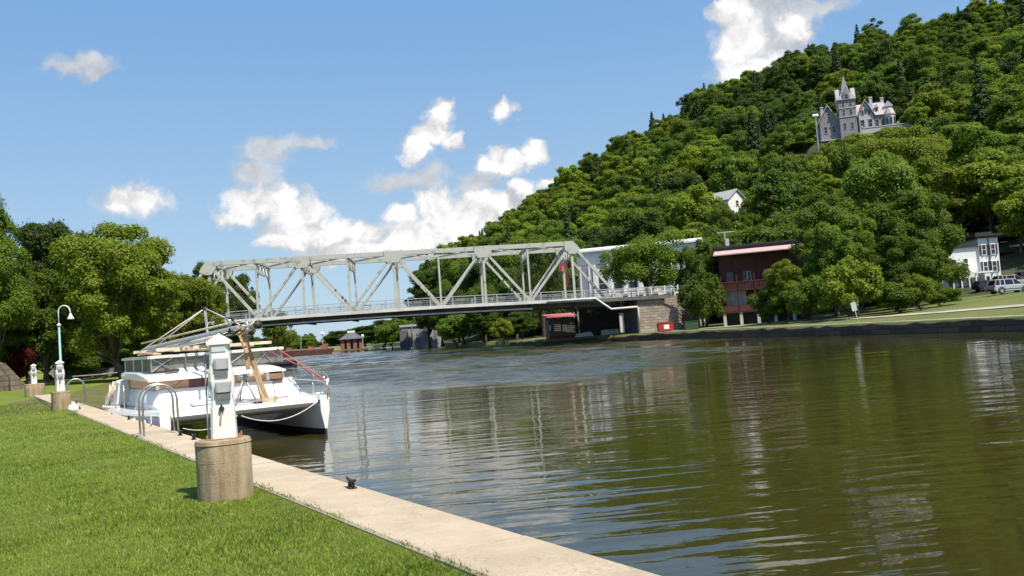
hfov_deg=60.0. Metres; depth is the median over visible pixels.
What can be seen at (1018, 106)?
hillside tree
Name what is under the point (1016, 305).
gravel path
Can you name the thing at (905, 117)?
hillside tree
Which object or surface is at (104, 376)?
park bench
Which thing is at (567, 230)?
conifer tree
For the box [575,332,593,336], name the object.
stone block
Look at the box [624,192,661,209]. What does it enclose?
hillside tree
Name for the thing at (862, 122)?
window
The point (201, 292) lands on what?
broadleaf tree
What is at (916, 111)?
hillside tree
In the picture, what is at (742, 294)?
window
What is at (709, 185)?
hillside tree
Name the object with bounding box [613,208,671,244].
hillside tree
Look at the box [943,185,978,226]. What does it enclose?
hillside tree
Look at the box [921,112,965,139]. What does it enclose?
hillside tree
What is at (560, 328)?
riverside shed
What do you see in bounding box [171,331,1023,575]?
river water
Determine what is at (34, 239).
broadleaf tree
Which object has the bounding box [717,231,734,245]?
tv antenna
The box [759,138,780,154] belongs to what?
hillside tree
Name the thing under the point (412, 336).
bridge pier
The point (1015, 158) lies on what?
hillside tree
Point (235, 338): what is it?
thicket
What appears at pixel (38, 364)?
shrub
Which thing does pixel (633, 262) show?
broadleaf tree
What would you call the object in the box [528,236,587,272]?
hillside tree
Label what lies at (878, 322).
towpath edge
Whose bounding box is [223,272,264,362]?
broadleaf tree
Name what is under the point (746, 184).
hillside tree
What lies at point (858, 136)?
shrub
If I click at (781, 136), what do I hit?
hillside tree
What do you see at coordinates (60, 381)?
power pedestal
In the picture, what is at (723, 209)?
broadleaf tree
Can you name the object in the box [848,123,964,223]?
broadleaf tree
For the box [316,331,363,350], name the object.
river pavilion
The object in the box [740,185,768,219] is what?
hillside tree
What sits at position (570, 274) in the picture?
hillside tree
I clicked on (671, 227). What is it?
hillside tree
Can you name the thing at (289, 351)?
work barge
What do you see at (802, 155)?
hillside tree
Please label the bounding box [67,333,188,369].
shrub
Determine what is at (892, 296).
shrub
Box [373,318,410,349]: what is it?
tree
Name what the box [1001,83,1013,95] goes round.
hillside tree
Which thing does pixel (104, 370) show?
park building
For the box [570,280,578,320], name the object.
hillside tree
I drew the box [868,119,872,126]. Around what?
window
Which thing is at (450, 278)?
broadleaf tree
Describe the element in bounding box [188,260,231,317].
broadleaf tree
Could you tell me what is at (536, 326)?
hillside tree
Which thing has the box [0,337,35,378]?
red shrub
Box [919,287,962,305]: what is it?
shrub
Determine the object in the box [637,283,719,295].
approach fence
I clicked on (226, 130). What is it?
sky
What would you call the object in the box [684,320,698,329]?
green utility box
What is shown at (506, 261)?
broadleaf tree
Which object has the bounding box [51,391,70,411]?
concrete drum
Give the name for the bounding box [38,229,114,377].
broadleaf tree
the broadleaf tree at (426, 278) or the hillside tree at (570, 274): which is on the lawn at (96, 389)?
the broadleaf tree at (426, 278)
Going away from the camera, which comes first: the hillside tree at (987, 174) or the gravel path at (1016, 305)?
the gravel path at (1016, 305)
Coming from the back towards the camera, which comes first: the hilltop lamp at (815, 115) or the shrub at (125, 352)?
the hilltop lamp at (815, 115)
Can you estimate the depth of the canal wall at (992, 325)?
80.38 m
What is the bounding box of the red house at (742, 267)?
[712,239,811,325]
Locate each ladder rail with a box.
[66,378,85,404]
[138,383,179,436]
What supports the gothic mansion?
on the hillside terrain at (1012, 263)
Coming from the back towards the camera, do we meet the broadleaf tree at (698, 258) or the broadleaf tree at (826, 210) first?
the broadleaf tree at (698, 258)
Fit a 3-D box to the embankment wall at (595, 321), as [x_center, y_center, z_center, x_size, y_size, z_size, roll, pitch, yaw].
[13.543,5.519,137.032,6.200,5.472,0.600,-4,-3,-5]
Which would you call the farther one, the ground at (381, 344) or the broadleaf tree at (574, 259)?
the ground at (381, 344)
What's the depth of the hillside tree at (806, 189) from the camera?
206.84 m
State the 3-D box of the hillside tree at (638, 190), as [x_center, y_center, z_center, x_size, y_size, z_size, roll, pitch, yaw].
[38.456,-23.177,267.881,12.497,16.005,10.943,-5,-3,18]
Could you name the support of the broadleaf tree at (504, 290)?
on the hillside terrain at (1012, 263)
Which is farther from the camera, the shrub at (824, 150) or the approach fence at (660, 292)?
the shrub at (824, 150)
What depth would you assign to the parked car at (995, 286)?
106.09 m
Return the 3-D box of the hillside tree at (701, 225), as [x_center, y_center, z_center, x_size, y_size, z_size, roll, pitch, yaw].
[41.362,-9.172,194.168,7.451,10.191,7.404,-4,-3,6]
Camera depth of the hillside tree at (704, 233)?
186.38 m
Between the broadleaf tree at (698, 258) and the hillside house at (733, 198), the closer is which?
the broadleaf tree at (698, 258)
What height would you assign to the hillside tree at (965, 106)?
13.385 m
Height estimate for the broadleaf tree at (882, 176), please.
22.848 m
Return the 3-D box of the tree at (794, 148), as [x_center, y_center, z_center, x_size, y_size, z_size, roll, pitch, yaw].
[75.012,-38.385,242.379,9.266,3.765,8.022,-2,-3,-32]
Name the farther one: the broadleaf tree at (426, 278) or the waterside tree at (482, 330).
the broadleaf tree at (426, 278)
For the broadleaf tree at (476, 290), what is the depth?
169.88 m
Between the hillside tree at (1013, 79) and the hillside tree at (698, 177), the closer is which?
the hillside tree at (1013, 79)
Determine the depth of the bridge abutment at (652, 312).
124.32 m
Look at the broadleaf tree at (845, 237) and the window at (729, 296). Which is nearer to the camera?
the broadleaf tree at (845, 237)
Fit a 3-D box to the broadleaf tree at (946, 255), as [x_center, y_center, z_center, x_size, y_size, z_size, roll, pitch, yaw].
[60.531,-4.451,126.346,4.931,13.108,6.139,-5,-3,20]
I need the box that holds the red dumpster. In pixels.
[656,321,673,330]
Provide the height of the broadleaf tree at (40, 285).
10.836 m
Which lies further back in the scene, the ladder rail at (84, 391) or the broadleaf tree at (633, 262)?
the broadleaf tree at (633, 262)
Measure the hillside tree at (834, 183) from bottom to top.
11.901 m
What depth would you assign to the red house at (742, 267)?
121.68 m
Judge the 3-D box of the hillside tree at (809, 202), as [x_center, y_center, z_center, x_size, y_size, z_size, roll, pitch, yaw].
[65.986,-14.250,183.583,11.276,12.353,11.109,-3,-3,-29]
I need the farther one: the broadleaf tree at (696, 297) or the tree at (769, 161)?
the tree at (769, 161)
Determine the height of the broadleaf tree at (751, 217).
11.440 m
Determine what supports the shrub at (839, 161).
on the hillside terrain at (1012, 263)
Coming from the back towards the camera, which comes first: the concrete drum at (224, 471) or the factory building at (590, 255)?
the factory building at (590, 255)
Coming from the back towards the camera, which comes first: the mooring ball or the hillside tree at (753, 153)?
the hillside tree at (753, 153)
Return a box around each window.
[598,275,607,291]
[613,281,622,290]
[619,302,623,313]
[628,278,637,289]
[725,271,733,283]
[726,292,732,305]
[732,291,739,304]
[739,290,746,304]
[742,270,750,281]
[860,120,864,126]
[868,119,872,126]
[981,244,986,254]
[983,261,988,270]
[990,244,995,254]
[992,260,997,271]
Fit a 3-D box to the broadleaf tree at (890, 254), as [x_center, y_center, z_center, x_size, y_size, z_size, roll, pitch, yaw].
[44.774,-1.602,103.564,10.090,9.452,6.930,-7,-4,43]
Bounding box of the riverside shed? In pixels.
[542,313,576,338]
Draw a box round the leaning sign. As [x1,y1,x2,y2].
[850,302,858,322]
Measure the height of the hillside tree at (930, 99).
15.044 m
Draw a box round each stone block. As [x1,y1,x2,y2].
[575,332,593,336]
[601,329,618,334]
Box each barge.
[260,344,333,357]
[305,344,332,354]
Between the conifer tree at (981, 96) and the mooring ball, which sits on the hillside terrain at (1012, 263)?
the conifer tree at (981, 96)
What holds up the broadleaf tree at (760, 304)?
on the hillside terrain at (1012, 263)
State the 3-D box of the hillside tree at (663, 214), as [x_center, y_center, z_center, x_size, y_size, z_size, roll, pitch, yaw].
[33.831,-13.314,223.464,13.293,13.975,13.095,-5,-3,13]
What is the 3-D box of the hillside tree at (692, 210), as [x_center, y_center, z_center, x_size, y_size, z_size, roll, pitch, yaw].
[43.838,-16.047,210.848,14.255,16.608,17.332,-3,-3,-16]
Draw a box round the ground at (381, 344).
[254,341,399,352]
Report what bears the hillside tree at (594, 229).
on the hillside terrain at (1012, 263)
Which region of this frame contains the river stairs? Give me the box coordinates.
[675,300,706,326]
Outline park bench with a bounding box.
[72,373,108,380]
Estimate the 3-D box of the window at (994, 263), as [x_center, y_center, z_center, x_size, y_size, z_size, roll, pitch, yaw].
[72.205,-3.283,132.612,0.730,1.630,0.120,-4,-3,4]
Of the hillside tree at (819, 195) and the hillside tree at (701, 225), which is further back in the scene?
the hillside tree at (701, 225)
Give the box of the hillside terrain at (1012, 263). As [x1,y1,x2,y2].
[410,47,1023,346]
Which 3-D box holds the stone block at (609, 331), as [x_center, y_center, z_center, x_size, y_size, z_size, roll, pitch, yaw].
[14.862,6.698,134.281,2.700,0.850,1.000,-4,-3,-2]
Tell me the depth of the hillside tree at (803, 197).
199.22 m
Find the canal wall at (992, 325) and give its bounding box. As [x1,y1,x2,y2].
[509,318,1023,345]
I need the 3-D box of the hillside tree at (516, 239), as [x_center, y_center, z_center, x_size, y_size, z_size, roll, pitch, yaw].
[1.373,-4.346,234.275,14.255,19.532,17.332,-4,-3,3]
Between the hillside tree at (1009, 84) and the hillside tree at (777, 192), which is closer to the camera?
the hillside tree at (777, 192)
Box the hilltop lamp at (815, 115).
[812,114,818,151]
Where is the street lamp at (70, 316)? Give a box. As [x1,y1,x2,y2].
[57,305,73,360]
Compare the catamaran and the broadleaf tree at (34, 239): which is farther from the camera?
the broadleaf tree at (34, 239)
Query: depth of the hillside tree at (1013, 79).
236.50 m
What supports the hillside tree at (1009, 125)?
on the hillside terrain at (1012, 263)
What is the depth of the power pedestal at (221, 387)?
9.79 m
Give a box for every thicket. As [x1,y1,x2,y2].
[37,350,61,379]
[205,325,252,355]
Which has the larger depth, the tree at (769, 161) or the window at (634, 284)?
the tree at (769, 161)
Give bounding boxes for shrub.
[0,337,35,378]
[4,343,42,369]
[50,352,102,378]
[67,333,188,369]
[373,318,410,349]
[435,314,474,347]
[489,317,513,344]
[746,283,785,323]
[817,139,839,173]
[820,135,855,146]
[827,143,857,178]
[839,132,875,143]
[869,281,921,312]
[896,273,937,310]
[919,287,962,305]
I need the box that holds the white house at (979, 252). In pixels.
[922,232,1001,288]
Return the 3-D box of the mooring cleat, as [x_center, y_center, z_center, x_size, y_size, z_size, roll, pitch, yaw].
[-1.747,2.118,9.632,0.080,0.114,0.277,-2,-3,-31]
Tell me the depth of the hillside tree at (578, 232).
253.03 m
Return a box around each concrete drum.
[24,383,44,396]
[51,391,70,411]
[194,435,253,502]
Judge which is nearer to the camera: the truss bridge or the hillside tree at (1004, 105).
the truss bridge
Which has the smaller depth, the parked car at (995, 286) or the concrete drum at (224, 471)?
the concrete drum at (224, 471)
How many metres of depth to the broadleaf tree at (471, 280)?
189.24 m
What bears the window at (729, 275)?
in the red house at (742, 267)
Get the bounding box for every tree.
[0,192,38,351]
[0,259,82,383]
[10,218,86,382]
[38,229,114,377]
[47,220,182,379]
[121,269,229,356]
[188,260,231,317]
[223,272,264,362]
[260,309,297,358]
[323,330,347,344]
[339,328,374,346]
[353,320,388,346]
[391,317,415,322]
[403,267,438,347]
[422,286,461,346]
[432,253,468,341]
[440,314,478,343]
[454,244,499,340]
[465,284,504,341]
[472,314,497,341]
[492,243,520,280]
[494,267,532,338]
[499,236,534,264]
[505,312,537,339]
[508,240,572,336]
[525,267,566,335]
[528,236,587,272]
[544,262,578,317]
[549,239,578,312]
[562,213,574,240]
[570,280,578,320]
[573,229,584,235]
[577,229,609,246]
[583,241,600,248]
[586,226,611,237]
[597,225,687,295]
[601,208,654,246]
[605,226,619,235]
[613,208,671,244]
[617,184,653,207]
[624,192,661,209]
[633,207,668,226]
[648,189,690,225]
[652,228,701,241]
[653,170,662,194]
[654,225,679,237]
[661,172,704,193]
[661,183,722,228]
[674,238,723,326]
[677,268,726,327]
[680,221,707,230]
[681,171,702,193]
[683,226,706,238]
[695,223,741,245]
[696,222,710,232]
[704,145,735,173]
[704,221,753,242]
[705,179,712,193]
[707,154,762,192]
[707,201,735,228]
[715,212,747,230]
[724,149,762,172]
[733,165,778,193]
[734,222,807,244]
[736,209,762,226]
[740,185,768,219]
[740,190,748,208]
[743,109,764,171]
[746,167,804,228]
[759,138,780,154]
[759,211,796,229]
[760,150,782,177]
[762,258,803,322]
[767,124,794,155]
[769,140,798,152]
[770,184,813,210]
[777,151,807,181]
[783,274,834,320]
[789,193,867,316]
[790,141,821,146]
[793,154,806,166]
[793,194,811,210]
[794,172,819,192]
[800,151,817,167]
[802,213,880,316]
[803,190,836,207]
[805,153,831,185]
[810,186,835,221]
[812,173,843,192]
[818,255,884,317]
[835,149,935,301]
[839,136,856,147]
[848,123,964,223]
[860,189,970,306]
[865,235,942,310]
[903,100,939,120]
[904,102,929,124]
[911,83,955,126]
[914,115,955,137]
[920,172,970,213]
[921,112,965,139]
[923,223,953,284]
[935,121,1012,219]
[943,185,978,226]
[950,83,992,106]
[950,95,1001,123]
[951,92,973,116]
[957,186,984,227]
[958,147,1023,232]
[967,64,1001,134]
[983,84,1023,132]
[993,189,1023,252]
[994,115,1023,134]
[996,133,1023,153]
[998,145,1023,164]
[998,176,1023,214]
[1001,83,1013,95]
[1001,152,1023,179]
[1005,63,1023,83]
[1006,69,1023,98]
[1012,89,1023,114]
[1014,109,1023,119]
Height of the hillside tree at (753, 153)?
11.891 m
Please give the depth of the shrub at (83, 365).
82.47 m
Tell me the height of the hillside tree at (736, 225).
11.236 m
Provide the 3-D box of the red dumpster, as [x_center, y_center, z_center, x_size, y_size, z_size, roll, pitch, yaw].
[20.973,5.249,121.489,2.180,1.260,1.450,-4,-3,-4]
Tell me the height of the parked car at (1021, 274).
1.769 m
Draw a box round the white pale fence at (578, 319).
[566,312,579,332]
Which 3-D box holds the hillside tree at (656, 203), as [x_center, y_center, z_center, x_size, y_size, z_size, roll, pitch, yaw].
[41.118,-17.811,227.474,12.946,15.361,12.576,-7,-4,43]
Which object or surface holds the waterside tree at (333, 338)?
on the lawn at (96, 389)
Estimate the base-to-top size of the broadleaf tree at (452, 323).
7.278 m
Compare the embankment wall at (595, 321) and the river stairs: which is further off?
the embankment wall at (595, 321)
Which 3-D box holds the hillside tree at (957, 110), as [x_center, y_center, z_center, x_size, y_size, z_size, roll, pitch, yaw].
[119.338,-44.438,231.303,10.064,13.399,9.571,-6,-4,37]
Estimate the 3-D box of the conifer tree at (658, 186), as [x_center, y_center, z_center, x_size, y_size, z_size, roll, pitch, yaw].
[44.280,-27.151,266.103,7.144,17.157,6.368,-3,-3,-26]
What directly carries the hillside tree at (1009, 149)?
on the hillside terrain at (1012, 263)
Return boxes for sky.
[0,0,1003,341]
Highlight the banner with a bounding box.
[559,262,569,298]
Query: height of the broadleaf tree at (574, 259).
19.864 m
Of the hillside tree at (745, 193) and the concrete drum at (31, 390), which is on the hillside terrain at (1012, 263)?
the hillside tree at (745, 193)
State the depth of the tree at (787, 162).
225.72 m
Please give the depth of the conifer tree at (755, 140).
256.63 m
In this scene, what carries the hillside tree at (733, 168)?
on the hillside terrain at (1012, 263)
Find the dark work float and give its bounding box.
[261,360,296,369]
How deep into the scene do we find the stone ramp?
63.32 m
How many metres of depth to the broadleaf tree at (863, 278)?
95.74 m
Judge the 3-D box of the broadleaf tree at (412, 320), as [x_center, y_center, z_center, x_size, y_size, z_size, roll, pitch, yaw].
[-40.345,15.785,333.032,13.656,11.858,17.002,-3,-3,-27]
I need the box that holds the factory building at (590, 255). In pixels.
[576,238,705,331]
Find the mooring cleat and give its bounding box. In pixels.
[346,476,356,488]
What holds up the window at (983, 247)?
in the white house at (979, 252)
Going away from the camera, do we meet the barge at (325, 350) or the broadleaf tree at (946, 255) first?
the broadleaf tree at (946, 255)
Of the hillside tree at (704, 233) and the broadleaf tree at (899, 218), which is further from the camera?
the hillside tree at (704, 233)
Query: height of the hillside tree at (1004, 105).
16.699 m
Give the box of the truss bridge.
[198,241,671,327]
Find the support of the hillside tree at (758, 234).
on the hillside terrain at (1012, 263)
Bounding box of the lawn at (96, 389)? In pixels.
[0,345,470,575]
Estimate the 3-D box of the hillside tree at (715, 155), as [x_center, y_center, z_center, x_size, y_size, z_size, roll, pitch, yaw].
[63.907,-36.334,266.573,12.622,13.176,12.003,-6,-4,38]
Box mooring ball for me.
[68,403,80,413]
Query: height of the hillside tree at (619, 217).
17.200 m
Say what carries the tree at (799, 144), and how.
on the hillside terrain at (1012, 263)
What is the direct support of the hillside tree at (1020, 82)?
on the hillside terrain at (1012, 263)
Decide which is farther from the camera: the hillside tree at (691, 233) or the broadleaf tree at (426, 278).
the broadleaf tree at (426, 278)
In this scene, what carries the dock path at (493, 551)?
on the lawn at (96, 389)
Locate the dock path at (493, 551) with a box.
[34,394,659,575]
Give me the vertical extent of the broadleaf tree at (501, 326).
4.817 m
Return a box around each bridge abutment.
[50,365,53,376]
[623,295,699,332]
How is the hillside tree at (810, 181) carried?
on the hillside terrain at (1012, 263)
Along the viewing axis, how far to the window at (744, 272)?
122.23 m
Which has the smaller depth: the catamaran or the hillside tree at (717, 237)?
the catamaran
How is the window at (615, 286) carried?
in the factory building at (590, 255)
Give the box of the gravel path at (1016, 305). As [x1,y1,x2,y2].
[645,304,1023,332]
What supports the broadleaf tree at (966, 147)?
on the hillside terrain at (1012, 263)
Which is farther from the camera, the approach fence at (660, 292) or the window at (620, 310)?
the window at (620, 310)
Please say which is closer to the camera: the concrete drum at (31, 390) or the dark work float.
the concrete drum at (31, 390)
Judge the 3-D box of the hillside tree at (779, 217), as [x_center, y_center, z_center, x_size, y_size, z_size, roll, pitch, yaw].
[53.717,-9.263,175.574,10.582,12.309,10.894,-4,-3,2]
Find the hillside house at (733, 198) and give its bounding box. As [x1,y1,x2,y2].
[700,189,745,226]
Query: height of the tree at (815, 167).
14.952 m
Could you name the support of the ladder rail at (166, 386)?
on the dock path at (493, 551)
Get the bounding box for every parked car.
[971,280,988,290]
[986,278,1023,293]
[992,274,1023,283]
[1014,271,1023,278]
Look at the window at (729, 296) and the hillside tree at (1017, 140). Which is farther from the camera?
the hillside tree at (1017, 140)
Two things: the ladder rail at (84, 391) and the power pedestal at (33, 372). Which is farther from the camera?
the power pedestal at (33, 372)
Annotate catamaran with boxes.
[100,307,329,433]
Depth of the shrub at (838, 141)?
223.56 m
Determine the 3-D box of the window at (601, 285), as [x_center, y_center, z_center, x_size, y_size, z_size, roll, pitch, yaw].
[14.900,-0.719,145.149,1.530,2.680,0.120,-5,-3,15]
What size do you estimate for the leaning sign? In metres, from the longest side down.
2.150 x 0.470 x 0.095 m
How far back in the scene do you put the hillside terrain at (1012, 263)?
117.14 m
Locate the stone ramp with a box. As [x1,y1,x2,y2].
[0,362,24,391]
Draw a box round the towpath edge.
[652,315,1023,332]
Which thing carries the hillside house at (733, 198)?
on the hillside terrain at (1012, 263)
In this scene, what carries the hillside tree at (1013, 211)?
on the hillside terrain at (1012, 263)
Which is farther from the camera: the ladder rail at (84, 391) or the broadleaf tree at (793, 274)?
the broadleaf tree at (793, 274)
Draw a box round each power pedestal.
[30,364,37,383]
[54,360,66,391]
[204,333,242,440]
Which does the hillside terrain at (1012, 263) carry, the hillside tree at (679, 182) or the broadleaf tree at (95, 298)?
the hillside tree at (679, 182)
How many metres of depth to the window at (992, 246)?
132.74 m
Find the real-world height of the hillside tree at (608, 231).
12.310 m
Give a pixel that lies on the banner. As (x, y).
(566, 272)
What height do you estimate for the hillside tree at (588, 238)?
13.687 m
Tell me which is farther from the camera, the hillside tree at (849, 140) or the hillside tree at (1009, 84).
the hillside tree at (1009, 84)
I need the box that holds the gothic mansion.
[815,72,913,142]
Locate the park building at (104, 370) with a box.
[53,355,126,379]
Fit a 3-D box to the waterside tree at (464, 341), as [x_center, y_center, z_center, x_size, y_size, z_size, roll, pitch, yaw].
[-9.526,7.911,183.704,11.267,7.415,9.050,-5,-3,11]
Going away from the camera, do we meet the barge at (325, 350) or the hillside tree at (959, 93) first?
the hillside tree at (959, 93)
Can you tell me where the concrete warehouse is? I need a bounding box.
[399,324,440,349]
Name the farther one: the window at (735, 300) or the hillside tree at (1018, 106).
the hillside tree at (1018, 106)
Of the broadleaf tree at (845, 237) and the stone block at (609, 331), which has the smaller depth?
the broadleaf tree at (845, 237)
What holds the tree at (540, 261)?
on the hillside terrain at (1012, 263)
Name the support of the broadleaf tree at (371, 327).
on the lawn at (96, 389)
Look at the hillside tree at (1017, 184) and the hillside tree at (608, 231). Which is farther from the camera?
the hillside tree at (608, 231)
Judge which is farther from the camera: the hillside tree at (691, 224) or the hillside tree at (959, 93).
the hillside tree at (959, 93)
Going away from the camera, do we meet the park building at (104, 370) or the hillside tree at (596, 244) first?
the park building at (104, 370)
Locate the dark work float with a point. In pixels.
(286, 364)
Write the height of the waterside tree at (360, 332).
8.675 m
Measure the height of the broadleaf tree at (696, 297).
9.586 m
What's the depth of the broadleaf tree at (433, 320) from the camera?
187.33 m
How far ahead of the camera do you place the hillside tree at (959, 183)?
159.58 m
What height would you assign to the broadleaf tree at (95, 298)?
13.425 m
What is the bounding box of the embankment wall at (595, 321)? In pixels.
[578,307,620,334]
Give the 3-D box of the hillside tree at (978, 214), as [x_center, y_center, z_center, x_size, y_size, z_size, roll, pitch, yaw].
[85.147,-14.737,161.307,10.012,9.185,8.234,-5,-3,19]
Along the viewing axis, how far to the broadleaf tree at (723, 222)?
179.64 m
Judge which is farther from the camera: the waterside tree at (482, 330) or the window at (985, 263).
the waterside tree at (482, 330)
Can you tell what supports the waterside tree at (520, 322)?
on the hillside terrain at (1012, 263)
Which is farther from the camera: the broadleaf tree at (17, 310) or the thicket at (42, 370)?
the thicket at (42, 370)
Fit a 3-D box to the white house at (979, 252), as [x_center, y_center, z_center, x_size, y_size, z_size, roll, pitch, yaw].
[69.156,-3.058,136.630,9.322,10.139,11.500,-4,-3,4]
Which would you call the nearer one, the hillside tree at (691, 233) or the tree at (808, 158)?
the hillside tree at (691, 233)
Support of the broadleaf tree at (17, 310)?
on the lawn at (96, 389)
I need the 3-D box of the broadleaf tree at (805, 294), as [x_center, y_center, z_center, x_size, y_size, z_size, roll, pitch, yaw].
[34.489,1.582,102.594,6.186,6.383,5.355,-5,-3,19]
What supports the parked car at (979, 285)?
on the hillside terrain at (1012, 263)

